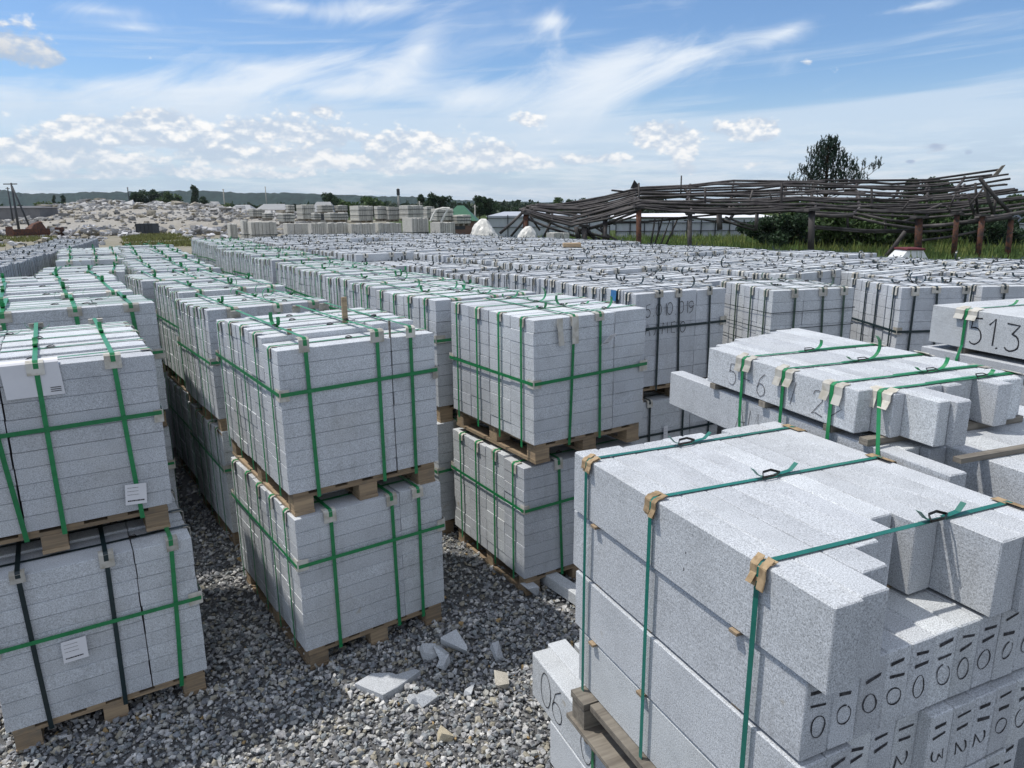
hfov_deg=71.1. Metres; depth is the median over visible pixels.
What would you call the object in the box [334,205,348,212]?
weathered stone pack
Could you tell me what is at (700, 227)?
sheet fence
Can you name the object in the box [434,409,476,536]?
granite pack
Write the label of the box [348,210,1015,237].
meadow
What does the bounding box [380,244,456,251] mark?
granite pack
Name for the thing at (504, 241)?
granite pack
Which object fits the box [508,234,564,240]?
granite pack
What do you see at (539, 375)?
granite pack
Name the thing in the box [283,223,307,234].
weathered stone pack
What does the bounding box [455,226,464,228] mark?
window
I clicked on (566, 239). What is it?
granite pack
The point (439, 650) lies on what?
stone fragment
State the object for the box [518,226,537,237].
film heap
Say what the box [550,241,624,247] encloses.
granite pack
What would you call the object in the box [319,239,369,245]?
granite pack
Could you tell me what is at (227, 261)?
granite pack
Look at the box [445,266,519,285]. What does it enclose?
granite pack
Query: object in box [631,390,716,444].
granite pack
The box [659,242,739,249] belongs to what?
granite pack
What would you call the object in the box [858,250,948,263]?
granite pack
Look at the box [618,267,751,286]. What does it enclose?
granite pack
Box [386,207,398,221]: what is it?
weathered stone pack
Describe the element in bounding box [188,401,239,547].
granite pack
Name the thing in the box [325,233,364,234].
granite pack
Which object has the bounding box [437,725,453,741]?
stone fragment
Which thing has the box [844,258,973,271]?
granite pack
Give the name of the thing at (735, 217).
building
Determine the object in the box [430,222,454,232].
weathered stone pack
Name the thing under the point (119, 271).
granite pack
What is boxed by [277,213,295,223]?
weathered stone pack
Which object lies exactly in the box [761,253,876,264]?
granite pack
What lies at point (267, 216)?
weathered stone pack
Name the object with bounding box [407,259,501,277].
granite pack
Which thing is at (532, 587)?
stone fragment
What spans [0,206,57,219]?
yard building
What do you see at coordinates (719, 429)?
granite pack
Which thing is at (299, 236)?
granite pack
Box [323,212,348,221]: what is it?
weathered stone pack
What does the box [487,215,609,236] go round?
sheet fence
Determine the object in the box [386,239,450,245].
granite pack
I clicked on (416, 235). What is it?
granite pack
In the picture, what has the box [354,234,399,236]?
granite pack
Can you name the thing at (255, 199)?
hills
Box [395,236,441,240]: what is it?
granite pack
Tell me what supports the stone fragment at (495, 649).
on the gravel
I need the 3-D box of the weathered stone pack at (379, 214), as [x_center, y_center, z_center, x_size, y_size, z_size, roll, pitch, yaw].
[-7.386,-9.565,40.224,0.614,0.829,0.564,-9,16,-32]
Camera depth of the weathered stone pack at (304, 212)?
41.04 m
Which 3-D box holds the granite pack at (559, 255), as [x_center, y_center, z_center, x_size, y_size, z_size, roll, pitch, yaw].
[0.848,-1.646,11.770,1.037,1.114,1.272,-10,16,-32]
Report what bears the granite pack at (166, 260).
on the tier packs at (169, 422)
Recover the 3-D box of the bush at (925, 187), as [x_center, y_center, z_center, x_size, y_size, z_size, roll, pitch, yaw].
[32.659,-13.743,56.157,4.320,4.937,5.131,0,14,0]
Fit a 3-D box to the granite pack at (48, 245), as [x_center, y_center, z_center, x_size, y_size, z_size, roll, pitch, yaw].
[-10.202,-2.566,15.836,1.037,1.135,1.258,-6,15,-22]
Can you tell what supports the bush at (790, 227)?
on the meadow
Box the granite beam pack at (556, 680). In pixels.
[533,639,605,767]
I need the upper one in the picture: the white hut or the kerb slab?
the white hut
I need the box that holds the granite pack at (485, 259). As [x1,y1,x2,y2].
[446,249,539,265]
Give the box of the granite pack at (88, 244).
[44,239,92,247]
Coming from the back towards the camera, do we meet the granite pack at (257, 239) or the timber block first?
the granite pack at (257, 239)
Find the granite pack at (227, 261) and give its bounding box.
[221,244,276,275]
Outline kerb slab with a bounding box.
[540,572,575,605]
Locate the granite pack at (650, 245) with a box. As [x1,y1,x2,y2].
[614,239,684,246]
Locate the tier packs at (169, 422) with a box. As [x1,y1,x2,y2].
[163,365,178,456]
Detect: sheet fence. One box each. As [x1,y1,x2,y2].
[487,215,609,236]
[615,220,758,238]
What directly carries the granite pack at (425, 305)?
on the granite pack at (444, 473)
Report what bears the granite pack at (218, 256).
on the tier packs at (169, 422)
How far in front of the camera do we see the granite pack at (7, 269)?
10.47 m
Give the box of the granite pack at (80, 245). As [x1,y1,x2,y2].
[30,238,85,247]
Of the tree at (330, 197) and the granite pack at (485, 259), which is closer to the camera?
the granite pack at (485, 259)
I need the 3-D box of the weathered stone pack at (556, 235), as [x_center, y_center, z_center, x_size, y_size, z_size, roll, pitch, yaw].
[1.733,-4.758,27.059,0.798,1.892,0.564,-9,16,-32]
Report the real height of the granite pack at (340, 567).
1.050 m
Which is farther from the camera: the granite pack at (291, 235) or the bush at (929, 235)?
the bush at (929, 235)
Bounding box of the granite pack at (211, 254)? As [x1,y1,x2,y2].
[206,241,266,266]
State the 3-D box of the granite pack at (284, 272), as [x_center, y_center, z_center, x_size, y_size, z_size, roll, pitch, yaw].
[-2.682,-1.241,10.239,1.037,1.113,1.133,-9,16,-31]
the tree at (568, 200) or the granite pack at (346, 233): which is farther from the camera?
the tree at (568, 200)
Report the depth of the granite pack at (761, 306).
6.72 m
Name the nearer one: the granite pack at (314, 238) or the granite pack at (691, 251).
the granite pack at (691, 251)
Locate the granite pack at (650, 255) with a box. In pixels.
[596,248,689,259]
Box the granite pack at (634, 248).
[590,243,668,251]
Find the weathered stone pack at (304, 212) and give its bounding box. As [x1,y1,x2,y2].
[296,205,315,220]
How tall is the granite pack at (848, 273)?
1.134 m
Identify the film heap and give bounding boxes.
[471,219,497,235]
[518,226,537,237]
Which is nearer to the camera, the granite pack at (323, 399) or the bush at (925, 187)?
the granite pack at (323, 399)
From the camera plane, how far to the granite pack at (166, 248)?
14.56 m
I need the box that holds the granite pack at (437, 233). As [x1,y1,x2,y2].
[419,231,454,234]
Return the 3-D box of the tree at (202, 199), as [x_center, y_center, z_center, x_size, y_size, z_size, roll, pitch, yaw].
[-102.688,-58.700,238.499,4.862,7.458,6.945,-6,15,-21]
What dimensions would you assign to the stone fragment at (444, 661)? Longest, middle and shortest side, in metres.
0.098 x 0.059 x 0.049 m
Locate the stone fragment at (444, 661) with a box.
[436,654,450,670]
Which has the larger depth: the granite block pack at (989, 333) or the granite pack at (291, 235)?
the granite pack at (291, 235)
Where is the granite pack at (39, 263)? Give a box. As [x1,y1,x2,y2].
[0,248,47,278]
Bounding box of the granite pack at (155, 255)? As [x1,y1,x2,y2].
[118,248,193,259]
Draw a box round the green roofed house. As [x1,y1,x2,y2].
[453,205,478,234]
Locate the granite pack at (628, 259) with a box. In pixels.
[572,251,675,262]
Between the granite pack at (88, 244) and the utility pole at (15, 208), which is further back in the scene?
the utility pole at (15, 208)
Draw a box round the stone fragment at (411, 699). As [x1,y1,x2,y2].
[407,694,418,704]
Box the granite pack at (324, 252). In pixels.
[311,245,373,255]
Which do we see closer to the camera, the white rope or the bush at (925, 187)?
the white rope
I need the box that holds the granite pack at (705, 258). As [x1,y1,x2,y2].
[658,252,760,262]
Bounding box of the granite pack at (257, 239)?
[240,235,286,240]
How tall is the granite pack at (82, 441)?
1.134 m
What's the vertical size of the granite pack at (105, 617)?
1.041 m
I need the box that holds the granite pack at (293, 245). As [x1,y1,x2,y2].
[275,241,335,248]
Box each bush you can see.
[735,214,778,243]
[763,213,821,247]
[785,201,917,247]
[815,202,925,247]
[895,201,967,236]
[900,176,953,201]
[923,195,997,241]
[947,203,1013,241]
[962,213,1023,246]
[997,193,1023,222]
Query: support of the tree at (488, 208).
on the meadow
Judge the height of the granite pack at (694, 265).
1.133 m
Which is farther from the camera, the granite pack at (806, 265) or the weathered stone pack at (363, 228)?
the weathered stone pack at (363, 228)
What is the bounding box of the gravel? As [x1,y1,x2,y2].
[0,457,579,767]
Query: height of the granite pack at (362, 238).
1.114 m
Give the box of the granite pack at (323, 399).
[215,297,437,516]
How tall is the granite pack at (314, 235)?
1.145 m
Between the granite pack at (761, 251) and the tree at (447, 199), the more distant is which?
the tree at (447, 199)
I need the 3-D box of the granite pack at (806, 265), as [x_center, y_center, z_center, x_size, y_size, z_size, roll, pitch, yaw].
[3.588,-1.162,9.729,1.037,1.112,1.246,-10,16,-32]
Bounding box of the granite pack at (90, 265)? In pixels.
[58,263,127,274]
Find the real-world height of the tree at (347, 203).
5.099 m
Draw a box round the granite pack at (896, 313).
[849,272,970,352]
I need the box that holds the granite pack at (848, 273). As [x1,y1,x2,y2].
[809,262,946,285]
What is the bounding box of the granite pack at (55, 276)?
[0,269,118,282]
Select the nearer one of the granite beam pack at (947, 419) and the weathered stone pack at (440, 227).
the granite beam pack at (947, 419)
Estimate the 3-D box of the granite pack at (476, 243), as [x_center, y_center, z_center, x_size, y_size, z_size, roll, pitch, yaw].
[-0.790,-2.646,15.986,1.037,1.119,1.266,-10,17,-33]
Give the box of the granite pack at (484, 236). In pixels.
[458,233,502,237]
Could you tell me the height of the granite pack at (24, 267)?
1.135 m
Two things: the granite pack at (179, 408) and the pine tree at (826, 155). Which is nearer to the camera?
the granite pack at (179, 408)
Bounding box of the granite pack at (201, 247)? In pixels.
[196,237,253,263]
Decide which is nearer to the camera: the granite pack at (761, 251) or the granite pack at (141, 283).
the granite pack at (141, 283)
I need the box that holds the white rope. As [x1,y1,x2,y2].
[429,207,449,221]
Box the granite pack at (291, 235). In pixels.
[282,233,321,236]
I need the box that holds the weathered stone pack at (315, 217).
[310,213,321,221]
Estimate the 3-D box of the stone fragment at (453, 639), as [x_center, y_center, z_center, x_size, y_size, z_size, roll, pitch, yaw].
[-0.372,1.682,4.609,0.129,0.066,0.159,-20,50,-24]
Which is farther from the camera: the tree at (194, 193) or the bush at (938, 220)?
the tree at (194, 193)
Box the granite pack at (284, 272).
[275,257,369,292]
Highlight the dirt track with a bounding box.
[0,220,386,254]
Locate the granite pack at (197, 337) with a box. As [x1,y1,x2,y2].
[175,285,327,435]
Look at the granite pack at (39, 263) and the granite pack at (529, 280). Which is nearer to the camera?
the granite pack at (529, 280)
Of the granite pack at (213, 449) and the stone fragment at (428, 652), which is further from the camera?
the granite pack at (213, 449)
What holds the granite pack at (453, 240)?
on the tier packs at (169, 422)
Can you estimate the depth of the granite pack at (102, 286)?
6.93 m
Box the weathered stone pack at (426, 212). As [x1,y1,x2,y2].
[423,206,433,219]
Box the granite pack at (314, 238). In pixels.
[286,234,328,239]
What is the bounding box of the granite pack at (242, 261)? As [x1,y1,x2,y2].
[232,246,310,276]
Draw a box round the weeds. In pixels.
[0,231,192,246]
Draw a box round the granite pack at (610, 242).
[572,237,639,244]
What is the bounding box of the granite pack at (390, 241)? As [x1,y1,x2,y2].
[363,237,418,244]
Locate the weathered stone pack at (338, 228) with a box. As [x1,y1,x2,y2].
[327,222,348,233]
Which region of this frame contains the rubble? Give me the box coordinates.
[0,198,343,245]
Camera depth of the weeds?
69.76 m
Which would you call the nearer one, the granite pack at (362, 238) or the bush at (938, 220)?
the granite pack at (362, 238)
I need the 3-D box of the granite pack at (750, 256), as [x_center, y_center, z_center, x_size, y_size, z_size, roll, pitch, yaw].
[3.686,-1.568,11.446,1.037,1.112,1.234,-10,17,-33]
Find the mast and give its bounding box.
[396,188,399,205]
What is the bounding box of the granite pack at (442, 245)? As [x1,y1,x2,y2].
[412,240,479,247]
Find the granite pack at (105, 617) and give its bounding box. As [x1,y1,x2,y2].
[0,489,206,753]
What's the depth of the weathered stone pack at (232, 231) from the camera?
31.40 m
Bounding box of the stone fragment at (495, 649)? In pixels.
[490,640,503,662]
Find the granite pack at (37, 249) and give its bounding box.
[0,241,67,251]
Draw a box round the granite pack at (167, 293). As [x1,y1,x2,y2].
[154,273,284,392]
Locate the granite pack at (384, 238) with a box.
[378,232,427,240]
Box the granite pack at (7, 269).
[0,262,15,277]
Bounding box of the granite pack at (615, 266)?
[546,257,665,274]
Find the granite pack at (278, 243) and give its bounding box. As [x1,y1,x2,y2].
[262,238,319,246]
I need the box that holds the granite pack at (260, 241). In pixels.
[250,236,300,243]
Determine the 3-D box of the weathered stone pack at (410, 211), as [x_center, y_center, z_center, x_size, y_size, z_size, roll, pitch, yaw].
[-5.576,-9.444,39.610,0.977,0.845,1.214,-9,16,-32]
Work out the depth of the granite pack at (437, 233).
21.69 m
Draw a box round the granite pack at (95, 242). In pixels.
[49,236,98,247]
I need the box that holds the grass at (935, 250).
[536,230,1023,259]
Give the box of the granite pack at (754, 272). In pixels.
[700,257,840,284]
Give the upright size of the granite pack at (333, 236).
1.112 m
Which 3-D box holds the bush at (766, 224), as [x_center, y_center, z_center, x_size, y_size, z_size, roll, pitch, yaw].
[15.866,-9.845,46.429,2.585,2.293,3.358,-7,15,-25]
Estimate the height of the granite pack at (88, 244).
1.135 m
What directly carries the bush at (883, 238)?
on the meadow
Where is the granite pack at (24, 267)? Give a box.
[0,255,34,276]
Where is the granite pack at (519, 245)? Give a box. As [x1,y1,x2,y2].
[480,240,546,247]
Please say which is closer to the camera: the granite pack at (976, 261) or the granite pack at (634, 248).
the granite pack at (976, 261)
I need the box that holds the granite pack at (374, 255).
[331,246,413,261]
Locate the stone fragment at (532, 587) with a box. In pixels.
[520,582,538,595]
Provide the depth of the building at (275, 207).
185.20 m
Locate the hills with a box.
[0,190,552,205]
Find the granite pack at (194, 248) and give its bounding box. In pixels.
[191,236,236,258]
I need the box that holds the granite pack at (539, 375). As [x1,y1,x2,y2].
[449,287,647,464]
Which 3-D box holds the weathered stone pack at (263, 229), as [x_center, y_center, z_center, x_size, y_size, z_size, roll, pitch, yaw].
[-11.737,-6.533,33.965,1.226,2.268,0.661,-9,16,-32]
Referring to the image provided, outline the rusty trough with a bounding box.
[5,221,49,235]
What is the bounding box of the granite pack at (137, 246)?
[115,240,173,247]
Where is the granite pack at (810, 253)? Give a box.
[773,247,876,258]
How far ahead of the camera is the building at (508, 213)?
108.60 m
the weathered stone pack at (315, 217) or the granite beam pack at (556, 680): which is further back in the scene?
the weathered stone pack at (315, 217)
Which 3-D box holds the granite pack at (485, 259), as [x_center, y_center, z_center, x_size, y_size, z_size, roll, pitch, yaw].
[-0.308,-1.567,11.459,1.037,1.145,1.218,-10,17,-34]
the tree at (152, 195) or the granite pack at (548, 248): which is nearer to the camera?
the granite pack at (548, 248)
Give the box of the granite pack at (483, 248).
[441,242,516,251]
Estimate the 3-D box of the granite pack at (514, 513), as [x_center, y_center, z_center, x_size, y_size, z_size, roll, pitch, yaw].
[0.228,0.891,5.886,1.042,1.045,1.157,-9,16,-30]
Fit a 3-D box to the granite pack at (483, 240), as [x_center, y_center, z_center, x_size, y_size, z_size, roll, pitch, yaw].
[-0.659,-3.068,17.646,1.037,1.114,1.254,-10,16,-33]
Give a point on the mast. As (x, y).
(398, 191)
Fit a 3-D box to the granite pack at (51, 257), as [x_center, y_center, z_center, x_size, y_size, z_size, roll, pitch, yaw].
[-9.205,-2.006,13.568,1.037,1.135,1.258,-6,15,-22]
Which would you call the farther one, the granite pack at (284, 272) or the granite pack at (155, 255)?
the granite pack at (155, 255)
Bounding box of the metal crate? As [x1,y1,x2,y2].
[135,223,159,233]
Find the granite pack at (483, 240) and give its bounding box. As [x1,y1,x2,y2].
[465,236,515,242]
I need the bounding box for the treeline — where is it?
[0,193,1021,216]
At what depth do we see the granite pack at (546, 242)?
15.40 m
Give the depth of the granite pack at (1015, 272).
7.95 m
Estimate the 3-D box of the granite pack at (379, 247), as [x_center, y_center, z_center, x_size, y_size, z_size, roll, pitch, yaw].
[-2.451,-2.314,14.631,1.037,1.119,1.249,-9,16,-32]
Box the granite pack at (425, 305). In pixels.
[363,279,535,422]
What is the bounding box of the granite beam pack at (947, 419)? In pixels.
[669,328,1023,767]
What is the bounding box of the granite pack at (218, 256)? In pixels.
[214,243,277,273]
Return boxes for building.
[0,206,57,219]
[232,205,255,209]
[258,204,285,210]
[312,202,337,222]
[486,211,579,216]
[610,213,773,229]
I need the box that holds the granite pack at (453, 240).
[416,236,477,242]
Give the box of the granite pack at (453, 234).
[434,232,479,235]
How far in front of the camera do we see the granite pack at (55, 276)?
8.23 m
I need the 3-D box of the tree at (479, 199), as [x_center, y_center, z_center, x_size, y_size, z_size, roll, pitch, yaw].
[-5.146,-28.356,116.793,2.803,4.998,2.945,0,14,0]
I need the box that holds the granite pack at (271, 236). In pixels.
[251,234,294,237]
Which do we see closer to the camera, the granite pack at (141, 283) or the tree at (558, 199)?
the granite pack at (141, 283)
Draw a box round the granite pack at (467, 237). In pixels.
[434,234,487,238]
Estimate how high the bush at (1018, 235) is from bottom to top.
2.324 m
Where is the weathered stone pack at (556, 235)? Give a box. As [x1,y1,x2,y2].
[546,232,568,238]
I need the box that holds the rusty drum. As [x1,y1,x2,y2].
[54,227,64,235]
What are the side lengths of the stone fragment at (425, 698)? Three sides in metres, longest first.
0.097 x 0.072 x 0.059 m
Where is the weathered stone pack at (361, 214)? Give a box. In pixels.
[349,206,373,222]
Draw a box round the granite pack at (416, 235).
[393,232,434,235]
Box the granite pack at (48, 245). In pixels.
[21,241,77,247]
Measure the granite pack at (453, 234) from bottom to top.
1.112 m
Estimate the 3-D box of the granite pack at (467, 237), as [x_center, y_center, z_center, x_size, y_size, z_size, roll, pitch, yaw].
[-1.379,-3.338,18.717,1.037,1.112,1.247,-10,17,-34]
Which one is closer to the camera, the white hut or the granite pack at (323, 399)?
the granite pack at (323, 399)
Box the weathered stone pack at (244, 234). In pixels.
[240,220,249,238]
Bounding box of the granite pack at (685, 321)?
[540,273,726,401]
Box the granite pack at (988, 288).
[923,273,1023,301]
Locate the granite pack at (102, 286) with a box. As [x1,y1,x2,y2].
[0,275,133,301]
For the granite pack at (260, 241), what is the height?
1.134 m
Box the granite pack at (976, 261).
[937,251,1023,266]
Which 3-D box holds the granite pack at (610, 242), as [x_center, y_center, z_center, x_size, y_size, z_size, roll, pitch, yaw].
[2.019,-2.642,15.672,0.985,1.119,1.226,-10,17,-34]
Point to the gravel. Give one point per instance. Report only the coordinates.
(254, 705)
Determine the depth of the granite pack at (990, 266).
8.80 m
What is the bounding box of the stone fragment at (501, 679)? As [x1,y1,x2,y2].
[494,670,508,689]
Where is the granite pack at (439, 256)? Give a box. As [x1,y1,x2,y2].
[414,247,494,262]
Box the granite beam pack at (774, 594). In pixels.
[566,421,1023,767]
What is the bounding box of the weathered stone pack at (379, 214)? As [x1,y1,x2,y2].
[373,206,385,220]
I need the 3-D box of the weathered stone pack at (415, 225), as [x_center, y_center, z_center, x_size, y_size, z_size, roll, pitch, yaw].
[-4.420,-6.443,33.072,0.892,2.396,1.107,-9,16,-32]
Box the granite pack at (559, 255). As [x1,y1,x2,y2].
[517,249,611,259]
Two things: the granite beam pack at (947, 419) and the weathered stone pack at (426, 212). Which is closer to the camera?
the granite beam pack at (947, 419)
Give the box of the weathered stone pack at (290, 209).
[285,205,295,213]
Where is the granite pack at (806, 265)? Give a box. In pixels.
[724,256,842,268]
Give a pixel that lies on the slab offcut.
(381, 686)
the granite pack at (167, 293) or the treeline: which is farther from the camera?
the treeline
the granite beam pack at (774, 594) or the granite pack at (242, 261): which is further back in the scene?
the granite pack at (242, 261)
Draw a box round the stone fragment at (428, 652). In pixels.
[419,643,436,661]
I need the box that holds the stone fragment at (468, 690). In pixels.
[464,683,474,695]
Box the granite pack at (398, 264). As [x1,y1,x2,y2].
[356,256,445,272]
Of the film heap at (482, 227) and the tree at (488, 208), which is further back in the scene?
the tree at (488, 208)
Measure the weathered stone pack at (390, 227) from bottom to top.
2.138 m
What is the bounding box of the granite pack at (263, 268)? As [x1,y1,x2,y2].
[251,251,335,283]
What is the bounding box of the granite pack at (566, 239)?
[539,236,592,241]
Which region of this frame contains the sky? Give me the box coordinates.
[0,0,1023,202]
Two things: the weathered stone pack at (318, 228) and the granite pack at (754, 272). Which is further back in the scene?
the weathered stone pack at (318, 228)
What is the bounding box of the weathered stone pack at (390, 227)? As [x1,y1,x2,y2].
[375,222,401,233]
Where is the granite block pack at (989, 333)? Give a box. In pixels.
[921,298,1023,405]
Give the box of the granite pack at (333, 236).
[316,233,348,237]
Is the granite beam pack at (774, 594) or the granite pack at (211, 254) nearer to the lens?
the granite beam pack at (774, 594)
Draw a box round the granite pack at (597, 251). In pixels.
[549,246,633,253]
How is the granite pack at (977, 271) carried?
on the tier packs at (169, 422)
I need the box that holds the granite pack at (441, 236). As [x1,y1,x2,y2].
[416,233,457,237]
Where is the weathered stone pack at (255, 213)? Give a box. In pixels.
[249,209,263,218]
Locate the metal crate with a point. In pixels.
(144, 228)
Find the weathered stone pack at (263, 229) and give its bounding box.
[248,221,277,237]
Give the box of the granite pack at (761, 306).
[720,272,854,343]
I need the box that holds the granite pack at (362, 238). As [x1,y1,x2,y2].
[325,235,378,241]
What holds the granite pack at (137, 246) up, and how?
on the tier packs at (169, 422)
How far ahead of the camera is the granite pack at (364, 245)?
15.65 m
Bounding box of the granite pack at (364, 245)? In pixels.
[345,241,391,246]
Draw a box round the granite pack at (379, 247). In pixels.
[359,242,414,248]
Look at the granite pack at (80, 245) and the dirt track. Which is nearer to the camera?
the granite pack at (80, 245)
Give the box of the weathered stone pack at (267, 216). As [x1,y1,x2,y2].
[261,213,273,220]
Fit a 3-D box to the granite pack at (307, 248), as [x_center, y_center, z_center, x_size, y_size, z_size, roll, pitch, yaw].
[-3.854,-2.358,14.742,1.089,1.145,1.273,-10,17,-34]
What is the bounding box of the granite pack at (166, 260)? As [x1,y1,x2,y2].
[121,254,204,266]
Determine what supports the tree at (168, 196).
on the meadow
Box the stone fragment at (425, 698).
[416,688,437,707]
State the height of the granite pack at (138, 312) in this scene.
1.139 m
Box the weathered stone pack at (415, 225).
[402,218,429,233]
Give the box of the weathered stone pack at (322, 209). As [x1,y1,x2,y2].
[316,205,333,213]
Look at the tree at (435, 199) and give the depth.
135.04 m
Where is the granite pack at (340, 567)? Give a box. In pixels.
[231,456,444,670]
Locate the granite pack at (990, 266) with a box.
[953,257,1023,269]
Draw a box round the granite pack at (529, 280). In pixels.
[489,264,605,294]
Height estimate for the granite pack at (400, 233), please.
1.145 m
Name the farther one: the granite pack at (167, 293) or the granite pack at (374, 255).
the granite pack at (374, 255)
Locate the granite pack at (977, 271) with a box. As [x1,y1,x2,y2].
[944,263,1019,275]
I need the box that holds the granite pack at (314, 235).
[296,233,342,236]
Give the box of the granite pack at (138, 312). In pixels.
[0,290,169,425]
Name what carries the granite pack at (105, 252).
on the tier packs at (169, 422)
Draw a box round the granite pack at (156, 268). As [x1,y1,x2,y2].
[126,259,220,274]
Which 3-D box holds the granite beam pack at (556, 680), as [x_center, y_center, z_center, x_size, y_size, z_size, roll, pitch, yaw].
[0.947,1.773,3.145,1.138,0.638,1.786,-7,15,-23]
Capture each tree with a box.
[33,201,52,205]
[60,195,65,203]
[129,190,148,202]
[139,189,164,201]
[154,191,183,202]
[190,184,198,202]
[198,196,207,203]
[321,192,339,205]
[335,199,361,221]
[359,196,385,216]
[417,194,431,204]
[423,191,441,221]
[438,195,452,207]
[472,195,488,219]
[477,198,500,215]
[499,206,518,212]
[553,197,563,210]
[566,198,585,213]
[788,134,883,203]
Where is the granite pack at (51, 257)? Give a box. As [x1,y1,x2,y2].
[0,247,57,267]
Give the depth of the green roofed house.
73.46 m
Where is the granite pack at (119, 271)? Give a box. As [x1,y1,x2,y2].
[34,262,127,288]
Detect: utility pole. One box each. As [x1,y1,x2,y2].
[3,183,29,228]
[5,187,13,220]
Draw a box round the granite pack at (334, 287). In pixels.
[318,266,452,309]
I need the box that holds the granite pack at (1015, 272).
[986,270,1023,276]
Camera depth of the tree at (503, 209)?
126.25 m
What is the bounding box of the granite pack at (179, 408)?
[166,376,198,487]
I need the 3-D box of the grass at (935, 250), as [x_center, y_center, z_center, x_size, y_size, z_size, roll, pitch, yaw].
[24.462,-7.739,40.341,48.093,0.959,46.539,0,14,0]
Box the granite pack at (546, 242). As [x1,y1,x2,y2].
[514,239,584,245]
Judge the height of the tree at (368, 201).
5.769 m
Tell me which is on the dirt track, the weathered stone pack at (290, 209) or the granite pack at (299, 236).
the weathered stone pack at (290, 209)
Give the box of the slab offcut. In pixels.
[355,669,420,701]
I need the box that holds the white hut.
[888,247,927,258]
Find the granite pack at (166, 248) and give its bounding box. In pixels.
[119,244,180,251]
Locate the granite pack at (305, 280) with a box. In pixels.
[292,261,396,297]
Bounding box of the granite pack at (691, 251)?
[638,242,731,255]
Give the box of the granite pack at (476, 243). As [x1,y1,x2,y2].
[451,240,502,244]
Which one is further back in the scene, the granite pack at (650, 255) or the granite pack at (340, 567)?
the granite pack at (650, 255)
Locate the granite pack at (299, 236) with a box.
[272,233,315,238]
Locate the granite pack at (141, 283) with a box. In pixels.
[125,266,234,371]
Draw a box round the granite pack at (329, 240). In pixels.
[296,237,352,242]
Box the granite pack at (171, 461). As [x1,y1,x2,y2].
[163,424,180,513]
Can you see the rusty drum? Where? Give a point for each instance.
(61, 230)
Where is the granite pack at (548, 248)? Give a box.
[517,243,586,251]
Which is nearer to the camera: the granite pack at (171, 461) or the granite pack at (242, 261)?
the granite pack at (171, 461)
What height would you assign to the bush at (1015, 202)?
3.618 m
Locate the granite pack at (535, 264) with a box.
[492,255,585,270]
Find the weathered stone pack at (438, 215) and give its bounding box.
[430,209,452,221]
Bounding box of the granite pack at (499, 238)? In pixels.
[481,234,524,239]
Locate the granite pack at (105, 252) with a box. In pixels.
[55,246,121,259]
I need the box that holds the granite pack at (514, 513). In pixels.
[451,422,633,595]
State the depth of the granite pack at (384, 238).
18.64 m
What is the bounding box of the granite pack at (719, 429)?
[717,425,724,433]
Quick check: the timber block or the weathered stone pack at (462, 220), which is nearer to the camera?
the timber block
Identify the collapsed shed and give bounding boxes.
[499,165,1023,257]
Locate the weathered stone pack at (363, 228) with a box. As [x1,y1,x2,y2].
[348,223,375,233]
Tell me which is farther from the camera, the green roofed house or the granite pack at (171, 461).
the green roofed house
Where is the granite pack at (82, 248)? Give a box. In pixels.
[58,244,118,250]
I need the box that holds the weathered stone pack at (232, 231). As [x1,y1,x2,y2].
[227,224,239,238]
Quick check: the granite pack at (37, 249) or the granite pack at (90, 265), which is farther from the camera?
the granite pack at (37, 249)
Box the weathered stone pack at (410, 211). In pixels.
[398,205,422,220]
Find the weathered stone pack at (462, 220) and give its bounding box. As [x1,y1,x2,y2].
[451,215,471,225]
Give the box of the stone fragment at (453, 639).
[440,629,467,653]
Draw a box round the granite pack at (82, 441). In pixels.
[0,318,171,554]
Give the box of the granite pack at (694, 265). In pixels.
[632,256,742,271]
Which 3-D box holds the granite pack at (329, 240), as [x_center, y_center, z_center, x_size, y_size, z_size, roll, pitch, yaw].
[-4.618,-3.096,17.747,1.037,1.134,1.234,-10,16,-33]
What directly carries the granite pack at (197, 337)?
on the granite pack at (213, 449)
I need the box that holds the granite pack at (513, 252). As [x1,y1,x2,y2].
[475,247,555,254]
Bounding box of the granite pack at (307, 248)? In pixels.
[288,240,358,252]
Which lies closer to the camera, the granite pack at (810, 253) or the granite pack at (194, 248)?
the granite pack at (810, 253)
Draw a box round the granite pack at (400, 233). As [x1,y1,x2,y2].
[374,229,417,234]
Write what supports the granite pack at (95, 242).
on the tier packs at (169, 422)
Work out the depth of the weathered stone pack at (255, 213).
40.05 m
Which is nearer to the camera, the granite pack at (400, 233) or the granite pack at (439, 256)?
the granite pack at (439, 256)
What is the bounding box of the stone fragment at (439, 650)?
[433,645,448,657]
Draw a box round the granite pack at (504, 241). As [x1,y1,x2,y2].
[482,238,525,243]
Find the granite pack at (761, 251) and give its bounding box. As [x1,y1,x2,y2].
[714,245,796,254]
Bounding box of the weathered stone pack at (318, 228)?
[308,222,326,233]
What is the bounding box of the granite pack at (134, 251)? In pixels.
[121,248,187,252]
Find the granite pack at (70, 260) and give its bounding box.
[54,253,125,266]
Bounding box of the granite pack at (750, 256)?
[709,250,793,259]
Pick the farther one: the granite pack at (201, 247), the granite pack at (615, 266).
the granite pack at (201, 247)
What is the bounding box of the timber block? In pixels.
[562,243,580,246]

